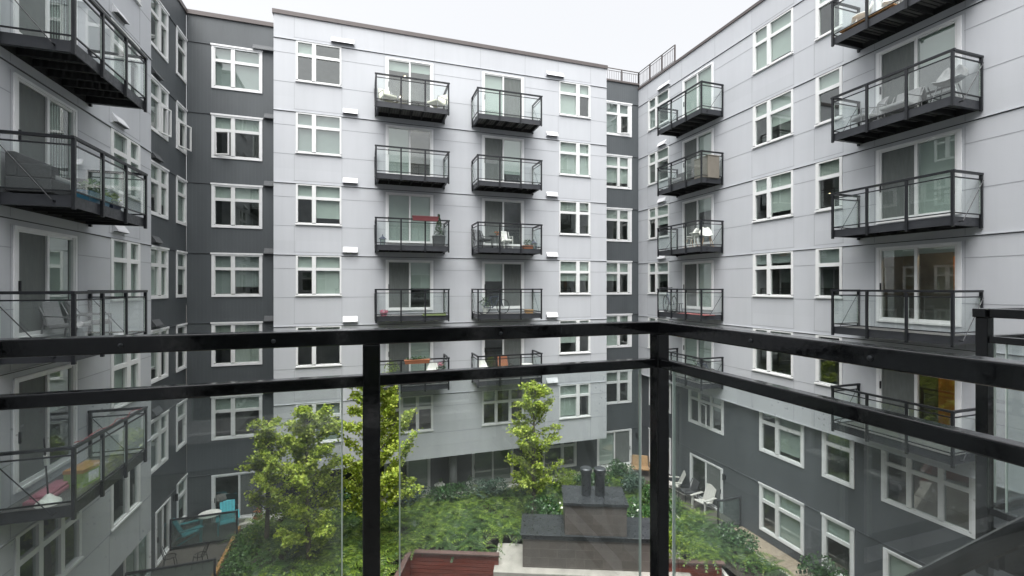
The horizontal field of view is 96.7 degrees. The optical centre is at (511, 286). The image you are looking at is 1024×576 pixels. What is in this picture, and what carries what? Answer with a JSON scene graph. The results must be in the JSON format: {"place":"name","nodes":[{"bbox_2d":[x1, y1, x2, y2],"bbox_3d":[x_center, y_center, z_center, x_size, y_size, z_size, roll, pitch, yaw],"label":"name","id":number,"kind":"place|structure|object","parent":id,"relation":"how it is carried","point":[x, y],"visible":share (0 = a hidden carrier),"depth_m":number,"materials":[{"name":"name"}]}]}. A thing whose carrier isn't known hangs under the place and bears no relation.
{"place":"outdoors","nodes":[
{"label":"outdoors","id":0,"kind":"place"},
{"bbox_2d":[151,519,244,575],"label":"patio paving","id":1,"kind":"structure","parent":0,"point":[216,550],"depth_m":17.40,"materials":[{"name":"grey concrete"}]},
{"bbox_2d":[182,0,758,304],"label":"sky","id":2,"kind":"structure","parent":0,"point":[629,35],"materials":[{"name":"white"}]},
{"bbox_2d":[140,305,801,575],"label":"ground","id":3,"kind":"structure","parent":0,"point":[509,540],"depth_m":18.24,"materials":[{"name":"soil"}]},
{"bbox_2d":[0,0,191,575],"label":"apartment building","id":4,"kind":"structure","parent":3,"relation":"on","point":[93,89],"depth_m":11.18,"materials":[{"name":"grey paint"}]},
{"bbox_2d":[13,0,77,44],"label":"sliding door","id":5,"kind":"structure","parent":4,"relation":"in","point":[38,10],"depth_m":9.79,"materials":[{"name":"white plastic"}]},
{"bbox_2d":[13,72,77,177],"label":"sliding door","id":6,"kind":"structure","parent":4,"relation":"in","point":[31,103],"depth_m":9.74,"materials":[{"name":"grey glass"}]},
{"bbox_2d":[13,225,77,337],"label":"sliding door","id":7,"kind":"structure","parent":4,"relation":"in","point":[43,260],"depth_m":9.65,"materials":[{"name":"white plastic"}]},
{"bbox_2d":[13,362,77,493],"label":"sliding door","id":8,"kind":"structure","parent":4,"relation":"in","point":[30,426],"depth_m":9.76,"materials":[{"name":"grey glass"}]},
{"bbox_2d":[5,151,88,195],"bbox_3d":[-9.412,-2.192,9.278,0.700,0.760,1.300,0,0,-18],"label":"sofa","id":9,"kind":"object","parent":4,"relation":"on","point":[43,175],"visible":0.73,"depth_m":8.70,"materials":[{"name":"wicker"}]},
{"bbox_2d":[15,509,83,575],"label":"window","id":10,"kind":"structure","parent":4,"relation":"in","point":[67,534],"depth_m":10.28,"materials":[{"name":"white plastic"}]},
{"bbox_2d":[39,301,92,335],"bbox_3d":[-9.728,0.783,9.899,0.797,0.935,0.532,0,0,2],"label":"outdoor chair","id":11,"kind":"object","parent":4,"relation":"on","point":[52,315],"visible":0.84,"depth_m":9.85,"materials":[{"name":"grey fabric"}]},
{"bbox_2d":[63,460,99,488],"bbox_3d":[-9.298,4.063,9.894,0.380,0.370,0.620,0,0,-8],"label":"cardboard box","id":12,"kind":"object","parent":4,"relation":"on","point":[88,472],"visible":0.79,"depth_m":9.77,"materials":[{"name":"cardboard"}]},
{"bbox_2d":[110,17,140,96],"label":"window","id":13,"kind":"structure","parent":4,"relation":"in","point":[116,44],"depth_m":13.14,"materials":[{"name":"grey glass"}]},
{"bbox_2d":[110,353,140,411],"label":"window","id":14,"kind":"structure","parent":4,"relation":"in","point":[125,369],"depth_m":13.15,"materials":[{"name":"white plastic"}]},
{"bbox_2d":[110,128,141,201],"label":"window","id":15,"kind":"structure","parent":4,"relation":"in","point":[122,148],"depth_m":13.15,"materials":[{"name":"clear glass"}]},
{"bbox_2d":[110,238,141,300],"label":"window","id":16,"kind":"structure","parent":4,"relation":"in","point":[125,256],"depth_m":13.15,"materials":[{"name":"white glass"}]},
{"bbox_2d":[110,449,141,531],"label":"window","id":17,"kind":"structure","parent":4,"relation":"in","point":[129,487],"depth_m":13.56,"materials":[{"name":"white plastic"}]},
{"bbox_2d":[123,530,150,575],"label":"sliding door","id":18,"kind":"structure","parent":4,"relation":"in","point":[135,561],"depth_m":15.47,"materials":[{"name":"white glass"}]},
{"bbox_2d":[141,497,170,574],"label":"sliding door","id":19,"kind":"structure","parent":4,"relation":"in","point":[163,514],"depth_m":16.98,"materials":[{"name":"white plastic"}]},
{"bbox_2d":[151,0,169,62],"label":"window","id":20,"kind":"structure","parent":4,"relation":"in","point":[159,14],"depth_m":17.11,"materials":[{"name":"white plastic"}]},
{"bbox_2d":[151,159,169,219],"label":"window","id":21,"kind":"structure","parent":4,"relation":"in","point":[159,174],"depth_m":17.17,"materials":[{"name":"white plastic"}]},
{"bbox_2d":[151,245,169,298],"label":"window","id":22,"kind":"structure","parent":4,"relation":"in","point":[159,255],"depth_m":16.78,"materials":[{"name":"white plastic"}]},
{"bbox_2d":[151,409,169,473],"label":"window","id":23,"kind":"structure","parent":4,"relation":"in","point":[159,425],"depth_m":16.78,"materials":[{"name":"white plastic"}]},
{"bbox_2d":[151,74,171,141],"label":"window","id":24,"kind":"structure","parent":4,"relation":"in","point":[159,94],"depth_m":16.87,"materials":[{"name":"white plastic"}]},
{"bbox_2d":[176,100,191,154],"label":"window","id":25,"kind":"structure","parent":4,"relation":"in","point":[181,112],"depth_m":19.03,"materials":[{"name":"white plastic"}]},
{"bbox_2d":[186,8,638,525],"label":"apartment building","id":26,"kind":"structure","parent":3,"relation":"on","point":[316,169],"depth_m":20.66,"materials":[{"name":"grey paint"}]},
{"bbox_2d":[210,43,262,93],"bbox_3d":[-12.015,-9.525,19.921,2.010,1.910,0.168,0,0,-18],"label":"window","id":27,"kind":"structure","parent":26,"relation":"in","point":[235,68],"depth_m":19.91,"materials":[{"name":"grey glass"}]},
{"bbox_2d":[210,113,262,160],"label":"window","id":28,"kind":"structure","parent":26,"relation":"in","point":[237,137],"depth_m":20.08,"materials":[{"name":"white plastic"}]},
{"bbox_2d":[210,183,262,228],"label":"window","id":29,"kind":"structure","parent":26,"relation":"in","point":[232,205],"depth_m":20.13,"materials":[{"name":"glass"}]},
{"bbox_2d":[210,252,262,296],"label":"window","id":30,"kind":"structure","parent":26,"relation":"in","point":[232,274],"depth_m":19.93,"materials":[{"name":"white plastic"}]},
{"bbox_2d":[210,321,262,366],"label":"window","id":31,"kind":"structure","parent":26,"relation":"in","point":[239,356],"depth_m":20.04,"materials":[{"name":"white plastic"}]},
{"bbox_2d":[210,393,262,440],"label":"window","id":32,"kind":"structure","parent":26,"relation":"in","point":[230,415],"depth_m":20.08,"materials":[{"name":"grey glass"}]},
{"bbox_2d":[211,470,265,522],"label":"sliding door","id":33,"kind":"structure","parent":26,"relation":"in","point":[224,487],"depth_m":20.07,"materials":[{"name":"grey glass"}]},
{"bbox_2d":[295,40,341,86],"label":"window","id":34,"kind":"structure","parent":26,"relation":"in","point":[320,64],"depth_m":20.46,"materials":[{"name":"glass"}]},
{"bbox_2d":[295,112,341,156],"bbox_3d":[-8.216,-6.470,19.378,1.830,1.720,0.168,0,0,-18],"label":"window","id":35,"kind":"structure","parent":26,"relation":"in","point":[316,134],"depth_m":19.42,"materials":[{"name":"white plastic"}]},
{"bbox_2d":[295,184,341,225],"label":"window","id":36,"kind":"structure","parent":26,"relation":"in","point":[319,205],"depth_m":19.54,"materials":[{"name":"clear glass"}]},
{"bbox_2d":[295,255,341,295],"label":"window","id":37,"kind":"structure","parent":26,"relation":"in","point":[315,275],"depth_m":19.52,"materials":[{"name":"glass"}]},
{"bbox_2d":[295,326,341,367],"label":"window","id":38,"kind":"structure","parent":26,"relation":"in","point":[319,356],"depth_m":20.66,"materials":[{"name":"glass"}]},
{"bbox_2d":[384,459,429,498],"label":"sliding door","id":39,"kind":"structure","parent":26,"relation":"in","point":[419,469],"depth_m":22.46,"materials":[{"name":"grey glass"}]},
{"bbox_2d":[385,395,433,435],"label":"window","id":40,"kind":"structure","parent":26,"relation":"in","point":[423,403],"depth_m":20.82,"materials":[{"name":"glass"}]},
{"bbox_2d":[386,57,432,106],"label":"sliding door","id":41,"kind":"structure","parent":26,"relation":"in","point":[411,91],"depth_m":21.87,"materials":[{"name":"glass"}]},
{"bbox_2d":[386,124,432,176],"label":"sliding door","id":42,"kind":"structure","parent":26,"relation":"in","point":[400,136],"depth_m":20.59,"materials":[{"name":"glass"}]},
{"bbox_2d":[386,192,432,244],"bbox_3d":[-4.623,-3.075,20.566,2.100,2.270,0.185,0,0,-18],"label":"sliding door","id":43,"kind":"structure","parent":26,"relation":"in","point":[398,205],"depth_m":20.58,"materials":[{"name":"clear glass"}]},
{"bbox_2d":[386,260,432,310],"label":"sliding door","id":44,"kind":"structure","parent":26,"relation":"in","point":[400,274],"depth_m":20.53,"materials":[{"name":"clear glass"}]},
{"bbox_2d":[386,326,432,371],"bbox_3d":[-4.619,2.925,20.555,2.100,2.270,0.160,0,0,-18],"label":"sliding door","id":45,"kind":"structure","parent":26,"relation":"in","point":[399,351],"depth_m":20.53,"materials":[{"name":"grey glass"}]},
{"bbox_2d":[472,449,512,485],"bbox_3d":[-0.997,9.120,23.532,2.220,2.040,0.160,0,0,-18],"label":"sliding door","id":46,"kind":"structure","parent":26,"relation":"in","point":[486,465],"depth_m":23.58,"materials":[{"name":"grey glass"}]},
{"bbox_2d":[482,388,523,425],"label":"window","id":47,"kind":"structure","parent":26,"relation":"in","point":[496,409],"depth_m":22.20,"materials":[{"name":"grey glass"}]},
{"bbox_2d":[482,71,523,118],"bbox_3d":[-0.429,-9.075,21.930,2.100,2.270,0.160,0,0,-18],"label":"sliding door","id":48,"kind":"structure","parent":26,"relation":"in","point":[490,101],"depth_m":21.95,"materials":[{"name":"white plastic"}]},
{"bbox_2d":[482,135,523,183],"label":"sliding door","id":49,"kind":"structure","parent":26,"relation":"in","point":[491,145],"depth_m":21.90,"materials":[{"name":"glass"}]},
{"bbox_2d":[482,198,523,246],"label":"sliding door","id":50,"kind":"structure","parent":26,"relation":"in","point":[493,210],"depth_m":21.90,"materials":[{"name":"white plastic"}]},
{"bbox_2d":[482,261,523,308],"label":"sliding door","id":51,"kind":"structure","parent":26,"relation":"in","point":[495,275],"depth_m":22.05,"materials":[{"name":"glass"}]},
{"bbox_2d":[482,324,523,366],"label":"sliding door","id":52,"kind":"structure","parent":26,"relation":"in","point":[505,346],"depth_m":22.18,"materials":[{"name":"grey glass"}]},
{"bbox_2d":[542,441,576,469],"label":"window","id":53,"kind":"structure","parent":26,"relation":"in","point":[567,451],"depth_m":25.71,"materials":[{"name":"grey glass"}]},
{"bbox_2d":[559,81,590,118],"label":"window","id":54,"kind":"structure","parent":26,"relation":"in","point":[574,98],"depth_m":23.13,"materials":[{"name":"white plastic"}]},
{"bbox_2d":[559,141,590,177],"bbox_3d":[3.186,-6.470,23.120,1.770,1.720,0.168,0,0,-18],"label":"window","id":55,"kind":"structure","parent":26,"relation":"in","point":[574,158],"depth_m":23.13,"materials":[{"name":"glass"}]},
{"bbox_2d":[559,201,590,235],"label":"window","id":56,"kind":"structure","parent":26,"relation":"in","point":[574,217],"depth_m":23.33,"materials":[{"name":"white plastic"}]},
{"bbox_2d":[559,260,590,294],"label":"window","id":57,"kind":"structure","parent":26,"relation":"in","point":[574,276],"depth_m":23.19,"materials":[{"name":"white plastic"}]},
{"bbox_2d":[559,320,590,354],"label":"window","id":58,"kind":"structure","parent":26,"relation":"in","point":[567,345],"depth_m":23.25,"materials":[{"name":"white plastic"}]},
{"bbox_2d":[559,383,590,419],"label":"window","id":59,"kind":"structure","parent":26,"relation":"in","point":[574,399],"depth_m":23.13,"materials":[{"name":"white plastic"}]},
{"bbox_2d":[597,429,631,467],"bbox_3d":[5.787,9.135,25.758,2.220,2.030,0.160,0,0,-18],"label":"sliding door","id":60,"kind":"structure","parent":26,"relation":"in","point":[617,444],"depth_m":25.81,"materials":[{"name":"grey glass"}]},
{"bbox_2d":[607,100,632,136],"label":"window","id":61,"kind":"structure","parent":26,"relation":"in","point":[619,114],"depth_m":25.83,"materials":[{"name":"white plastic"}]},
{"bbox_2d":[607,154,632,189],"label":"window","id":62,"kind":"structure","parent":26,"relation":"in","point":[619,167],"depth_m":25.87,"materials":[{"name":"glass"}]},
{"bbox_2d":[607,207,632,241],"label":"window","id":63,"kind":"structure","parent":26,"relation":"in","point":[619,220],"depth_m":26.02,"materials":[{"name":"white glass"}]},
{"bbox_2d":[607,261,632,294],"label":"window","id":64,"kind":"structure","parent":26,"relation":"in","point":[619,273],"depth_m":26.00,"materials":[{"name":"white plastic"}]},
{"bbox_2d":[607,369,632,404],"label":"window","id":65,"kind":"structure","parent":26,"relation":"in","point":[619,382],"depth_m":26.02,"materials":[{"name":"white plastic"}]},
{"bbox_2d":[217,472,794,575],"bbox_3d":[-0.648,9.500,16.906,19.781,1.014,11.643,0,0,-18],"label":"fern bed","id":66,"kind":"object","parent":3,"relation":"on","point":[408,544],"visible":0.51,"depth_m":17.21,"materials":[{"name":"green plant"}]},
{"bbox_2d":[217,520,266,575],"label":"shrub","id":67,"kind":"object","parent":66,"relation":"on","point":[234,556],"visible":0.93,"depth_m":15.71,"materials":[{"name":"green plant"}]},
{"bbox_2d":[234,415,304,542],"bbox_3d":[-9.020,7.295,16.649,2.150,5.217,1.931,0,0,6],"label":"ginkgo tree","id":68,"kind":"object","parent":66,"relation":"on","point":[264,434],"visible":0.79,"depth_m":16.58,"materials":[{"name":"green plant"}]},
{"bbox_2d":[249,403,361,563],"bbox_3d":[-6.846,6.885,15.803,3.252,5.837,3.070,0,0,37],"label":"ginkgo tree","id":69,"kind":"object","parent":66,"relation":"on","point":[317,533],"visible":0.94,"depth_m":15.40,"materials":[{"name":"green plant"}]},
{"bbox_2d":[282,372,423,523],"bbox_3d":[-5.026,6.353,16.790,4.734,6.701,4.621,0,0,36],"label":"ginkgo tree","id":70,"kind":"object","parent":66,"relation":"on","point":[388,400],"visible":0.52,"depth_m":16.41,"materials":[{"name":"green plant"}]},
{"bbox_2d":[504,380,563,512],"bbox_3d":[0.884,6.809,19.343,2.974,5.982,2.497,0,0,-18],"label":"ginkgo tree","id":71,"kind":"object","parent":66,"relation":"on","point":[535,409],"visible":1,"depth_m":19.16,"materials":[{"name":"green plant"}]},
{"bbox_2d":[713,521,760,553],"bbox_3d":[8.424,9.342,16.835,1.449,0.670,1.933,0,0,-18],"label":"shrub","id":72,"kind":"object","parent":66,"relation":"on","point":[734,536],"visible":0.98,"depth_m":16.82,"materials":[{"name":"green plant"}]},
{"bbox_2d":[607,0,1023,575],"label":"apartment building","id":73,"kind":"structure","parent":3,"relation":"on","point":[814,213],"depth_m":15.26,"materials":[{"name":"grey paint"}]},
{"bbox_2d":[647,88,668,131],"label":"window","id":74,"kind":"structure","parent":73,"relation":"in","point":[663,97],"depth_m":24.95,"materials":[{"name":"white plastic"}]},
{"bbox_2d":[647,146,668,185],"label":"window","id":75,"kind":"structure","parent":73,"relation":"in","point":[659,158],"depth_m":25.00,"materials":[{"name":"white plastic"}]},
{"bbox_2d":[647,204,668,239],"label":"window","id":76,"kind":"structure","parent":73,"relation":"in","point":[658,217],"depth_m":24.65,"materials":[{"name":"glass"}]},
{"bbox_2d":[647,261,668,293],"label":"window","id":77,"kind":"structure","parent":73,"relation":"in","point":[658,272],"depth_m":25.12,"materials":[{"name":"white plastic"}]},
{"bbox_2d":[682,61,713,117],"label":"sliding door","id":78,"kind":"structure","parent":73,"relation":"in","point":[706,73],"depth_m":21.57,"materials":[{"name":"glass"}]},
{"bbox_2d":[682,128,713,172],"bbox_3d":[8.823,-6.075,21.608,0.160,2.270,2.100,0,0,-18],"label":"sliding door","id":79,"kind":"structure","parent":73,"relation":"in","point":[704,140],"depth_m":21.70,"materials":[{"name":"grey glass"}]},
{"bbox_2d":[682,194,713,247],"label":"sliding door","id":80,"kind":"structure","parent":73,"relation":"in","point":[700,208],"depth_m":21.96,"materials":[{"name":"grey glass"}]},
{"bbox_2d":[682,260,713,309],"bbox_3d":[8.823,-0.075,21.608,0.160,2.270,2.100,0,0,-18],"label":"sliding door","id":81,"kind":"structure","parent":73,"relation":"in","point":[698,274],"depth_m":21.58,"materials":[{"name":"glass"}]},
{"bbox_2d":[682,338,713,368],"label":"sliding door","id":82,"kind":"structure","parent":73,"relation":"in","point":[692,347],"depth_m":21.81,"materials":[{"name":"grey glass"}]},
{"bbox_2d":[688,389,723,435],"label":"window","id":83,"kind":"structure","parent":73,"relation":"in","point":[705,411],"depth_m":21.81,"materials":[{"name":"grey glass"}]},
{"bbox_2d":[690,453,722,513],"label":"sliding door","id":84,"kind":"structure","parent":73,"relation":"in","point":[702,470],"depth_m":21.31,"materials":[{"name":"grey glass"}]},
{"bbox_2d":[752,7,792,74],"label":"window","id":85,"kind":"structure","parent":73,"relation":"in","point":[773,42],"depth_m":17.72,"materials":[{"name":"grey glass"}]},
{"bbox_2d":[752,88,792,148],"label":"window","id":86,"kind":"structure","parent":73,"relation":"in","point":[773,117],"depth_m":17.79,"materials":[{"name":"white plastic"}]},
{"bbox_2d":[752,170,792,222],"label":"window","id":87,"kind":"structure","parent":73,"relation":"in","point":[773,194],"depth_m":17.72,"materials":[{"name":"white plastic"}]},
{"bbox_2d":[752,251,792,297],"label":"window","id":88,"kind":"structure","parent":73,"relation":"in","point":[772,272],"depth_m":18.43,"materials":[{"name":"glass"}]},
{"bbox_2d":[752,328,792,378],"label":"window","id":89,"kind":"structure","parent":73,"relation":"in","point":[774,363],"depth_m":18.74,"materials":[{"name":"glass"}]},
{"bbox_2d":[758,481,803,554],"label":"window","id":90,"kind":"structure","parent":73,"relation":"in","point":[781,516],"depth_m":17.59,"materials":[{"name":"white plastic"}]},
{"bbox_2d":[759,412,803,468],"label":"window","id":91,"kind":"structure","parent":73,"relation":"in","point":[783,439],"depth_m":17.61,"materials":[{"name":"glass"}]},
{"bbox_2d":[814,335,841,386],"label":"window","id":92,"kind":"structure","parent":73,"relation":"in","point":[827,373],"depth_m":16.41,"materials":[{"name":"glass"}]},
{"bbox_2d":[814,0,842,40],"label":"window","id":93,"kind":"structure","parent":73,"relation":"in","point":[822,7],"depth_m":15.95,"materials":[{"name":"grey glass"}]},
{"bbox_2d":[814,66,842,126],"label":"window","id":94,"kind":"structure","parent":73,"relation":"in","point":[828,85],"depth_m":15.85,"materials":[{"name":"glass"}]},
{"bbox_2d":[814,156,842,212],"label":"window","id":95,"kind":"structure","parent":73,"relation":"in","point":[828,173],"depth_m":15.87,"materials":[{"name":"glass"}]},
{"bbox_2d":[814,247,842,298],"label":"window","id":96,"kind":"structure","parent":73,"relation":"in","point":[828,261],"depth_m":15.87,"materials":[{"name":"white glass"}]},
{"bbox_2d":[820,512,854,575],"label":"window","id":97,"kind":"structure","parent":73,"relation":"in","point":[838,538],"depth_m":15.81,"materials":[{"name":"white plastic"}]},
{"bbox_2d":[822,431,854,488],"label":"window","id":98,"kind":"structure","parent":73,"relation":"in","point":[838,453],"depth_m":15.83,"materials":[{"name":"white plastic"}]},
{"bbox_2d":[883,547,922,575],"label":"window","id":99,"kind":"structure","parent":73,"relation":"in","point":[894,564],"depth_m":13.83,"materials":[{"name":"white plastic"}]},
{"bbox_2d":[876,15,961,119],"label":"sliding door","id":100,"kind":"structure","parent":73,"relation":"in","point":[943,37],"depth_m":13.39,"materials":[{"name":"grey glass"}]},
{"bbox_2d":[876,128,961,223],"bbox_3d":[11.623,-3.075,13.075,0.160,2.270,2.100,0,0,-18],"label":"sliding door","id":101,"kind":"structure","parent":73,"relation":"in","point":[943,151],"depth_m":13.03,"materials":[{"name":"glass"}]},
{"bbox_2d":[876,241,961,326],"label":"sliding door","id":102,"kind":"structure","parent":73,"relation":"in","point":[921,266],"depth_m":13.95,"materials":[{"name":"white plastic"}]},
{"bbox_2d":[876,368,961,427],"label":"sliding door","id":103,"kind":"structure","parent":73,"relation":"in","point":[920,389],"depth_m":13.70,"materials":[{"name":"grey glass"}]},
{"bbox_2d":[881,450,974,538],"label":"window","id":104,"kind":"structure","parent":73,"relation":"in","point":[945,498],"depth_m":13.64,"materials":[{"name":"grey glass"}]},
{"bbox_3d":[5.548,-0.590,-3.116,21.600,21.480,8.060,0,0,-18],"label":"apartment building","id":105,"kind":"object","parent":3,"relation":"on","visible":0},
{"bbox_2d":[0,320,1023,575],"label":"balcony","id":106,"kind":"structure","parent":105,"relation":"attached to","point":[986,548],"depth_m":1.34,"materials":[{"name":"black metal"}]},
{"bbox_2d":[972,307,1023,575],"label":"balcony","id":107,"kind":"structure","parent":105,"relation":"attached to","point":[988,506],"depth_m":2.41,"materials":[{"name":"grey metal"}]},
{"bbox_2d":[734,526,818,575],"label":"gravel path","id":108,"kind":"structure","parent":0,"point":[788,562],"depth_m":17.14,"materials":[{"name":"beige gravel"}]},
{"bbox_2d":[796,551,848,575],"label":"shrub","id":109,"kind":"object","parent":108,"relation":"on","point":[832,570],"visible":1,"depth_m":15.09,"materials":[{"name":"green plant"}]},
{"label":"terrace","id":110,"kind":"structure","parent":0,"visible":0},
{"bbox_2d":[394,549,725,575],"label":"timber seat wall","id":111,"kind":"structure","parent":110,"relation":"on","point":[438,563],"depth_m":15.78,"materials":[{"name":"red wood"}]},
{"bbox_2d":[493,466,690,575],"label":"outdoor fireplace","id":112,"kind":"object","parent":110,"relation":"on","point":[592,531],"visible":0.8,"depth_m":15.48,"materials":[{"name":"grey concrete"}]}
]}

